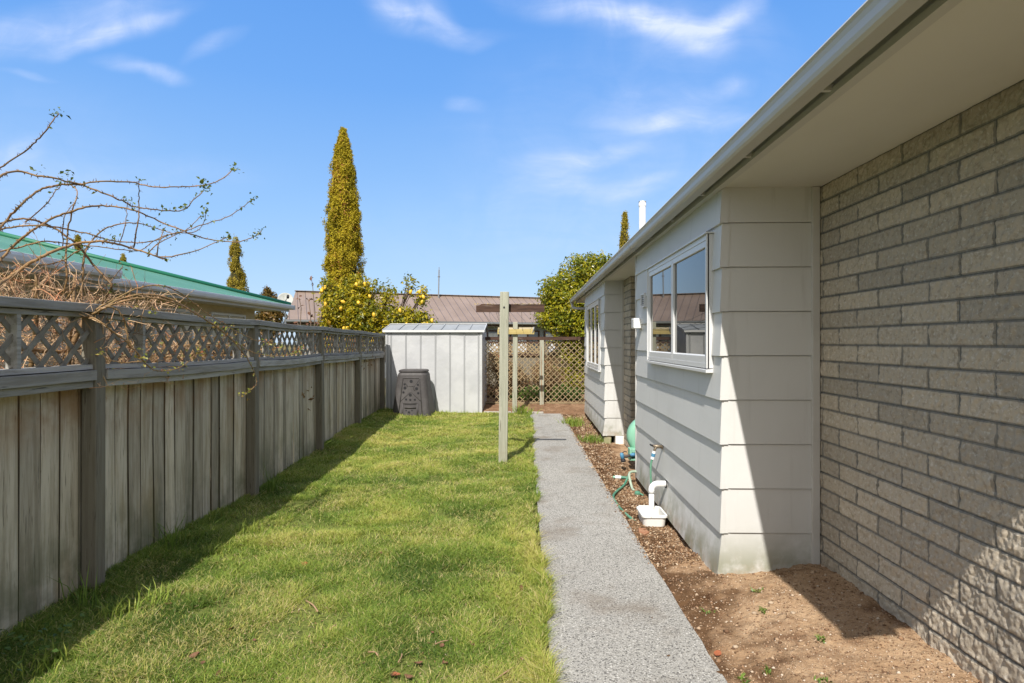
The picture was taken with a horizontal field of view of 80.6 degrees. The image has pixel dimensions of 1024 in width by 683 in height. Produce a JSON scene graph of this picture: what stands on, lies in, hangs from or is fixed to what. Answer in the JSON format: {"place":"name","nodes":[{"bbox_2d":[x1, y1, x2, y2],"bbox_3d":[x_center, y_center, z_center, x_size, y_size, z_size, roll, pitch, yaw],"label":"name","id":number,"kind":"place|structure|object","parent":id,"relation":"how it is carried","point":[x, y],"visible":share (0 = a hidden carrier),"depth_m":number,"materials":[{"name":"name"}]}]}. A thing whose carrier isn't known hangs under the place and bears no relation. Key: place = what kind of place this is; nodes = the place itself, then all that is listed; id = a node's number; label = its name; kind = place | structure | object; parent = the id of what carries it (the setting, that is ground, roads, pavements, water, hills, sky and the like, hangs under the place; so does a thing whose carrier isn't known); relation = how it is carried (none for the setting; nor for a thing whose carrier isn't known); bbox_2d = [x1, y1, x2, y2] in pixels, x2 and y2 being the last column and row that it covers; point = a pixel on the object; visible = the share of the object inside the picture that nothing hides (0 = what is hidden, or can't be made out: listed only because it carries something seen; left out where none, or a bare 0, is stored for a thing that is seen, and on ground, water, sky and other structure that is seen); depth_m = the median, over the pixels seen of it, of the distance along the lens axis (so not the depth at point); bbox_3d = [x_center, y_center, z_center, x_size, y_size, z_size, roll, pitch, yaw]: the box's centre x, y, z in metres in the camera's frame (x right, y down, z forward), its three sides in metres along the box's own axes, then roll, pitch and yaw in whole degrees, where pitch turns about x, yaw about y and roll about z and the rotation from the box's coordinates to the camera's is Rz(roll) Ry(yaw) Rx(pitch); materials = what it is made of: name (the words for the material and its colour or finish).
{"place":"outdoors","nodes":[
{"label":"outdoors","id":0,"kind":"place"},
{"bbox_2d":[261,345,294,355],"bbox_3d":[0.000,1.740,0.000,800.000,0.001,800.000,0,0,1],"label":"ground","id":1,"kind":"structure","parent":0,"point":[289,347],"depth_m":143.22,"materials":[{"name":"plant"}]},
{"bbox_2d":[72,234,81,249],"bbox_3d":[-21.527,-1.845,29.986,1.255,7.170,1.123,0,0,27],"label":"slim cypress","id":2,"kind":"object","parent":1,"relation":"on","point":[77,237],"visible":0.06,"depth_m":29.91,"materials":[{"name":"green plant"}]},
{"bbox_2d":[119,253,126,261],"bbox_3d":[-21.839,-1.665,33.996,0.968,6.811,0.980,0,0,1],"label":"slim cypress","id":3,"kind":"object","parent":1,"relation":"on","point":[122,258],"visible":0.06,"depth_m":33.93,"materials":[{"name":"green plant"}]},
{"bbox_2d":[226,236,248,291],"bbox_3d":[-15.077,-2.107,32.927,1.302,7.694,1.383,0,0,1],"label":"slim cypress","id":4,"kind":"object","parent":1,"relation":"on","point":[236,278],"visible":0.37,"depth_m":32.82,"materials":[{"name":"green plant"}]},
{"bbox_2d":[255,286,288,355],"bbox_3d":[-9.633,-0.275,24.007,1.407,4.034,1.440,0,0,1],"label":"bronze conifer","id":5,"kind":"object","parent":1,"relation":"on","point":[263,315],"visible":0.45,"depth_m":23.79,"materials":[{"name":"brown plant"}]},
{"bbox_2d":[321,126,366,351],"bbox_3d":[-5.554,-2.709,20.003,1.506,8.897,1.543,0,0,1],"label":"tall cypress","id":6,"kind":"object","parent":1,"relation":"on","point":[343,247],"visible":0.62,"depth_m":19.67,"materials":[{"name":"green plant"}]},
{"bbox_2d":[617,210,629,250],"bbox_3d":[5.637,-2.421,29.992,1.036,8.321,1.026,0,0,1],"label":"slim cypress","id":7,"kind":"object","parent":1,"relation":"on","point":[624,237],"visible":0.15,"depth_m":29.90,"materials":[{"name":"green plant"}]},
{"bbox_2d":[569,0,1023,682],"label":"house","id":8,"kind":"structure","parent":1,"relation":"on","point":[799,294],"depth_m":3.14,"materials":[{"name":"concrete"}]},
{"bbox_2d":[586,299,600,371],"bbox_3d":[1.504,-0.116,11.190,0.068,1.232,2.074,0,0,1],"label":"window","id":9,"kind":"structure","parent":8,"relation":"in","point":[593,316],"depth_m":11.14,"materials":[{"name":"white metal"}]},
{"bbox_2d":[626,420,634,460],"bbox_3d":[1.771,1.210,7.679,0.600,0.550,0.285,0,0,1],"label":"hose reel","id":10,"kind":"object","parent":8,"relation":"attached to","point":[630,435],"visible":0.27,"depth_m":7.63,"materials":[{"name":"green plastic"}]},
{"bbox_2d":[620,451,634,462],"bbox_3d":[1.442,1.423,7.499,0.201,0.147,0.074,0,0,-11],"label":"hose nozzle","id":11,"kind":"object","parent":10,"relation":"attached to","point":[623,456],"visible":0.98,"depth_m":7.49,"materials":[{"name":"blue plastic"}]},
{"bbox_2d":[628,470,635,490],"bbox_3d":[1.326,1.527,6.667,0.104,0.166,0.361,0,0,18],"label":"overflow hose","id":12,"kind":"object","parent":8,"relation":"attached to","point":[629,479],"visible":0.92,"depth_m":6.66,"materials":[{"name":"white plastic"}]},
{"bbox_2d":[650,444,662,459],"bbox_3d":[1.319,1.002,5.513,0.117,0.144,0.071,0,0,1],"label":"garden tap","id":13,"kind":"object","parent":8,"relation":"attached to","point":[655,446],"visible":1,"depth_m":5.50,"materials":[{"name":"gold metal"}]},
{"bbox_2d":[650,459,652,483],"bbox_3d":[1.282,1.330,5.515,0.028,0.531,0.060,0,0,44],"label":"hanging hose","id":14,"kind":"object","parent":13,"relation":"hanging from","point":[651,461],"visible":0.52,"depth_m":5.50,"materials":[{"name":"green rubber"}]},
{"bbox_2d":[648,480,667,509],"bbox_3d":[1.294,1.380,5.338,0.172,0.326,0.072,0,0,1],"label":"waste pipe","id":15,"kind":"object","parent":8,"relation":"attached to","point":[652,487],"visible":0.92,"depth_m":5.32,"materials":[{"name":"plastic"}]},
{"bbox_2d":[646,232,713,372],"bbox_3d":[1.342,-0.263,5.014,0.068,0.937,2.029,0,0,1],"label":"window","id":16,"kind":"structure","parent":8,"relation":"in","point":[680,316],"depth_m":4.71,"materials":[{"name":"white metal"}]},
{"bbox_2d":[0,407,572,682],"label":"lawn","id":17,"kind":"structure","parent":0,"point":[299,634],"depth_m":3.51,"materials":[{"name":"plant"}]},
{"bbox_2d":[8,638,77,678],"bbox_3d":[-2.230,1.508,2.867,0.288,0.099,0.259,0,0,1],"label":"grass tuft","id":18,"kind":"object","parent":17,"relation":"on","point":[44,662],"visible":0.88,"depth_m":2.85,"materials":[{"name":"green plant"}]},
{"bbox_2d":[0,613,98,670],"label":"broadleaf weed","id":19,"kind":"object","parent":17,"relation":"on","point":[20,636],"visible":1,"depth_m":2.98,"materials":[{"name":"green plant"}]},
{"bbox_2d":[47,561,116,610],"bbox_3d":[-2.507,1.441,3.524,0.536,0.258,0.305,0,0,28],"label":"grass tuft","id":20,"kind":"object","parent":17,"relation":"on","point":[85,592],"visible":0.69,"depth_m":3.51,"materials":[{"name":"green plant"}]},
{"bbox_2d":[83,594,131,623],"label":"grass tuft","id":21,"kind":"object","parent":17,"relation":"on","point":[119,609],"visible":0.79,"depth_m":3.34,"materials":[{"name":"green plant"}]},
{"bbox_2d":[0,107,301,415],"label":"climbing rose","id":22,"kind":"object","parent":17,"relation":"on","point":[73,339],"visible":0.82,"depth_m":3.84,"materials":[{"name":"plant"}]},
{"bbox_2d":[116,579,194,616],"bbox_3d":[-2.085,1.478,3.526,0.429,0.110,0.335,0,0,1],"label":"grass tuft","id":23,"kind":"object","parent":17,"relation":"on","point":[158,596],"visible":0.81,"depth_m":3.53,"materials":[{"name":"green plant"}]},
{"bbox_2d":[148,512,223,551],"bbox_3d":[-2.446,1.389,4.475,0.544,0.316,0.466,0,0,-35],"label":"grass tuft","id":24,"kind":"object","parent":17,"relation":"on","point":[173,538],"visible":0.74,"depth_m":4.41,"materials":[{"name":"green plant"}]},
{"bbox_2d":[186,652,197,657],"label":"fallen leaf","id":25,"kind":"object","parent":17,"relation":"on","point":[194,654],"visible":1,"depth_m":2.93,"materials":[{"name":"brown plant"}]},
{"bbox_2d":[0,296,385,635],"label":"timber fence","id":26,"kind":"object","parent":17,"relation":"on","point":[87,474],"visible":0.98,"depth_m":4.23,"materials":[{"name":"grey wood"}]},
{"bbox_2d":[197,540,230,557],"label":"grass tuft","id":27,"kind":"object","parent":17,"relation":"on","point":[214,547],"visible":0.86,"depth_m":4.43,"materials":[{"name":"green plant"}]},
{"bbox_2d":[223,519,272,536],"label":"grass tuft","id":28,"kind":"object","parent":17,"relation":"on","point":[252,525],"visible":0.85,"depth_m":4.83,"materials":[{"name":"green plant"}]},
{"bbox_2d":[259,466,284,492],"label":"grass tuft","id":29,"kind":"object","parent":17,"relation":"on","point":[271,487],"visible":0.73,"depth_m":6.17,"materials":[{"name":"green plant"}]},
{"bbox_2d":[29,546,526,682],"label":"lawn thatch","id":30,"kind":"object","parent":17,"relation":"on","point":[341,620],"visible":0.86,"depth_m":3.19,"materials":[{"name":"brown plant"}]},
{"bbox_2d":[392,369,434,416],"bbox_3d":[-2.068,1.076,12.733,0.806,1.008,0.817,0,0,1],"label":"compost bin","id":31,"kind":"object","parent":17,"relation":"on","point":[413,395],"visible":0.95,"depth_m":12.41,"materials":[{"name":"black plastic"}]},
{"bbox_2d":[404,413,441,420],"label":"grass tuft","id":32,"kind":"object","parent":17,"relation":"on","point":[414,417],"visible":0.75,"depth_m":12.15,"materials":[{"name":"green plant"}]},
{"bbox_2d":[475,292,543,462],"bbox_3d":[0.029,0.507,10.332,0.912,2.305,5.282,0,0,1],"label":"clothes line post","id":33,"kind":"object","parent":17,"relation":"on","point":[504,307],"visible":0.97,"depth_m":7.70,"materials":[{"name":"brown wood"}]},
{"bbox_2d":[497,322,534,412],"bbox_3d":[0.088,0.613,13.034,0.796,2.095,0.227,0,0,1],"label":"clothes line post","id":34,"kind":"object","parent":17,"relation":"on","point":[518,330],"visible":0.91,"depth_m":13.00,"materials":[{"name":"brown wood"}]},
{"bbox_2d":[509,403,529,414],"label":"grass tuft","id":35,"kind":"object","parent":17,"relation":"on","point":[522,410],"visible":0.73,"depth_m":12.88,"materials":[{"name":"green plant"}]},
{"bbox_2d":[519,407,540,414],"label":"grass tuft","id":36,"kind":"object","parent":17,"relation":"on","point":[531,410],"visible":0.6,"depth_m":12.85,"materials":[{"name":"green plant"}]},
{"bbox_2d":[284,290,568,353],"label":"brown house","id":37,"kind":"structure","parent":0,"point":[454,308],"depth_m":31.09,"materials":[{"name":"grey metal"}]},
{"bbox_2d":[278,293,292,323],"bbox_3d":[-6.158,-0.874,16.556,0.478,0.987,0.358,0,0,32],"label":"satellite dish","id":38,"kind":"object","parent":37,"relation":"attached to","point":[288,297],"visible":0.6,"depth_m":16.66,"materials":[{"name":"grey metal"}]},
{"bbox_2d":[438,270,439,297],"bbox_3d":[-3.957,-2.130,32.500,0.160,3.828,0.072,0,0,1],"label":"roof mast","id":39,"kind":"object","parent":37,"relation":"attached to","point":[438,281],"visible":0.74,"depth_m":32.47,"materials":[{"name":"grey metal"}]},
{"bbox_2d":[487,330,510,353],"bbox_3d":[-0.678,-0.010,31.115,1.350,1.200,0.080,0,0,-21],"label":"window","id":40,"kind":"structure","parent":37,"relation":"in","point":[492,333],"depth_m":31.01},
{"bbox_2d":[518,331,539,352],"bbox_3d":[0.820,-0.010,31.676,1.350,1.200,0.080,0,0,-21],"label":"window","id":41,"kind":"structure","parent":37,"relation":"in","point":[536,333],"depth_m":31.75,"materials":[{"name":"grey glass"}]},
{"bbox_2d":[544,331,564,352],"bbox_3d":[2.319,-0.010,32.236,1.350,1.200,0.080,0,0,-21],"label":"window","id":42,"kind":"structure","parent":37,"relation":"in","point":[548,333],"depth_m":32.13,"materials":[{"name":"grey glass"}]},
{"bbox_2d":[0,0,865,344],"label":"sky","id":43,"kind":"structure","parent":0,"point":[494,143],"materials":[{"name":"blue"}]},
{"bbox_2d":[482,387,585,414],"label":"soil","id":44,"kind":"structure","parent":0,"point":[571,409],"depth_m":13.72,"materials":[{"name":"brown soil"}]},
{"bbox_2d":[487,362,522,397],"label":"garden shrub","id":45,"kind":"object","parent":44,"relation":"on","point":[491,388],"visible":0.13,"depth_m":15.55,"materials":[{"name":"green plant"}]},
{"bbox_2d":[487,352,534,397],"bbox_3d":[-0.150,0.884,15.474,1.447,1.316,1.170,0,0,-29],"label":"garden shrub","id":46,"kind":"object","parent":44,"relation":"on","point":[519,376],"visible":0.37,"depth_m":15.28,"materials":[{"name":"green plant"}]},
{"bbox_2d":[484,411,543,413],"bbox_3d":[0.037,1.562,13.088,1.290,0.115,0.130,0,0,1],"label":"kerb strip","id":47,"kind":"object","parent":44,"relation":"on","point":[521,412],"visible":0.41,"depth_m":13.03,"materials":[{"name":"concrete"}]},
{"bbox_2d":[508,385,551,401],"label":"garden shrub","id":48,"kind":"object","parent":44,"relation":"on","point":[537,394],"visible":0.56,"depth_m":14.76,"materials":[{"name":"green plant"}]},
{"bbox_2d":[487,341,578,386],"bbox_3d":[0.581,0.800,19.156,6.662,1.680,0.130,0,0,1],"label":"fence","id":49,"kind":"object","parent":44,"relation":"on","point":[525,359],"visible":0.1,"depth_m":19.17,"materials":[{"name":"brown wood"}]},
{"bbox_2d":[485,337,584,404],"bbox_3d":[0.745,0.736,14.183,3.461,1.728,0.225,0,0,1],"label":"trellis screen","id":50,"kind":"object","parent":44,"relation":"on","point":[542,370],"visible":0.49,"depth_m":14.18,"materials":[{"name":"brown wood"}]},
{"bbox_2d":[528,355,569,393],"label":"garden shrub","id":51,"kind":"object","parent":44,"relation":"on","point":[536,382],"visible":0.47,"depth_m":15.73,"materials":[{"name":"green plant"}]},
{"bbox_2d":[545,383,584,401],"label":"garden shrub","id":52,"kind":"object","parent":44,"relation":"on","point":[565,388],"visible":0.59,"depth_m":14.72,"materials":[{"name":"green plant"}]},
{"bbox_2d":[530,249,612,390],"bbox_3d":[2.082,-0.434,17.649,2.986,4.478,2.036,0,0,-19],"label":"evergreen tree","id":53,"kind":"object","parent":44,"relation":"on","point":[560,290],"visible":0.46,"depth_m":17.26,"materials":[{"name":"green plant"}]},
{"bbox_2d":[530,414,726,682],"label":"path","id":54,"kind":"structure","parent":0,"point":[609,628],"depth_m":3.71,"materials":[{"name":"grey concrete"}]},
{"bbox_2d":[564,414,981,682],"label":"soil bed","id":55,"kind":"object","parent":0,"point":[736,632],"visible":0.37,"depth_m":3.10,"materials":[{"name":"brown soil"}]},
{"bbox_2d":[556,416,590,426],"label":"grass tuft","id":56,"kind":"object","parent":55,"relation":"on","point":[572,422],"visible":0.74,"depth_m":11.41,"materials":[{"name":"green plant"}]},
{"bbox_2d":[575,432,611,443],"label":"grass tuft","id":57,"kind":"object","parent":55,"relation":"on","point":[590,438],"visible":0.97,"depth_m":9.78,"materials":[{"name":"green plant"}]},
{"bbox_2d":[613,475,626,478],"bbox_3d":[1.259,1.558,6.954,0.189,0.038,0.038,0,0,13],"label":"hose coupling","id":58,"kind":"object","parent":55,"relation":"on","point":[619,477],"visible":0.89,"depth_m":6.94,"materials":[{"name":"white plastic"}]},
{"bbox_2d":[612,475,634,520],"bbox_3d":[1.115,1.544,6.085,0.208,0.140,1.425,0,0,9],"label":"loose hose","id":59,"kind":"object","parent":55,"relation":"on","point":[616,491],"visible":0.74,"depth_m":6.16,"materials":[{"name":"green rubber"}]},
{"bbox_2d":[561,413,699,567],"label":"bark chips","id":60,"kind":"object","parent":55,"relation":"on","point":[628,485],"visible":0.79,"depth_m":6.25,"materials":[{"name":"brown wood"}]},
{"bbox_2d":[638,528,648,534],"bbox_3d":[1.088,1.570,4.989,0.085,0.020,0.168,0,0,1],"label":"tile fragment","id":61,"kind":"object","parent":55,"relation":"on","point":[643,532],"visible":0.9,"depth_m":4.97,"materials":[{"name":"ceramic"}]},
{"bbox_2d":[636,505,666,527],"bbox_3d":[1.229,1.539,5.315,0.222,0.125,0.322,0,0,1],"label":"waste basin","id":62,"kind":"object","parent":55,"relation":"on","point":[656,516],"visible":0.95,"depth_m":5.18,"materials":[{"name":"white plastic"}]},
{"bbox_2d":[714,650,720,655],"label":"fallen leaf","id":63,"kind":"object","parent":55,"relation":"on","point":[717,652],"visible":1,"depth_m":2.98,"materials":[{"name":"orange plant"}]},
{"bbox_2d":[735,673,749,682],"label":"soil weed","id":64,"kind":"object","parent":55,"relation":"on","point":[741,676],"visible":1,"depth_m":2.73,"materials":[{"name":"green plant"}]},
{"bbox_2d":[758,606,766,613],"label":"soil weed","id":65,"kind":"object","parent":55,"relation":"on","point":[763,610],"visible":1,"depth_m":3.26,"materials":[{"name":"green plant"}]},
{"bbox_2d":[762,666,770,674],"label":"soil weed","id":66,"kind":"object","parent":55,"relation":"on","point":[768,671],"visible":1,"depth_m":2.77,"materials":[{"name":"green plant"}]},
{"bbox_2d":[816,634,825,643],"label":"soil weed","id":67,"kind":"object","parent":55,"relation":"on","point":[823,637],"visible":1,"depth_m":2.92,"materials":[{"name":"green plant"}]},
{"bbox_2d":[813,675,833,682],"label":"soil weed","id":68,"kind":"object","parent":55,"relation":"on","point":[820,679],"visible":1,"depth_m":2.62,"materials":[{"name":"green plant"}]},
{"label":"neighbour ground","id":69,"kind":"structure","parent":0,"visible":0},
{"bbox_2d":[0,231,294,368],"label":"neighbour house","id":70,"kind":"structure","parent":69,"relation":"on","point":[216,300],"depth_m":11.28,"materials":[{"name":"green metal"}]},
{"bbox_2d":[55,298,133,365],"bbox_3d":[-6.683,0.015,9.728,0.070,1.350,1.700,0,0,1],"label":"window","id":71,"kind":"structure","parent":70,"relation":"in","point":[86,301],"depth_m":10.06,"materials":[{"name":"grey glass"}]},
{"bbox_2d":[152,307,193,361],"bbox_3d":[-6.629,0.015,11.827,0.070,1.350,1.300,0,0,1],"label":"window","id":72,"kind":"structure","parent":70,"relation":"in","point":[181,311],"depth_m":11.81,"materials":[{"name":"grey glass"}]},
{"bbox_2d":[209,312,245,358],"bbox_3d":[-6.572,0.015,13.976,0.070,1.350,1.600,0,0,1],"label":"window","id":73,"kind":"structure","parent":70,"relation":"in","point":[221,315],"depth_m":13.82,"materials":[{"name":"grey glass"}]},
{"bbox_2d":[71,329,245,368],"bbox_3d":[-3.656,0.572,6.787,1.427,1.527,2.641,0,0,32],"label":"garden shrub","id":74,"kind":"object","parent":69,"relation":"on","point":[180,359],"depth_m":6.63,"materials":[{"name":"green plant"}]},
{"bbox_2d":[154,312,313,409],"bbox_3d":[-3.818,0.452,8.105,2.161,1.771,2.313,0,0,-23],"label":"garden shrub","id":75,"kind":"object","parent":69,"relation":"on","point":[229,345],"visible":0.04,"depth_m":8.00,"materials":[{"name":"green plant"}]},
{"bbox_2d":[274,324,375,369],"bbox_3d":[-3.544,0.529,11.410,1.888,1.738,3.335,0,0,1],"label":"garden shrub","id":76,"kind":"object","parent":69,"relation":"on","point":[328,346],"visible":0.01,"depth_m":11.50,"materials":[{"name":"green plant"}]},
{"bbox_2d":[312,272,437,350],"bbox_3d":[-3.339,0.015,14.609,3.120,3.466,1.592,0,0,1],"label":"lemon tree","id":77,"kind":"object","parent":69,"relation":"on","point":[358,295],"visible":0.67,"depth_m":14.46,"materials":[{"name":"green plant"}]},
{"bbox_2d":[382,323,488,412],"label":"garden shed","id":78,"kind":"structure","parent":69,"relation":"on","point":[451,357],"depth_m":13.21,"materials":[{"name":"white metal"}]},
{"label":"garden shrub","id":79,"kind":"object","parent":69,"relation":"on","visible":0},
{"bbox_2d":[293,276,322,337],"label":"bare stalks","id":80,"kind":"object","parent":79,"relation":"on","point":[309,313],"visible":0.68,"depth_m":12.75,"materials":[{"name":"brown plant"}]}
]}

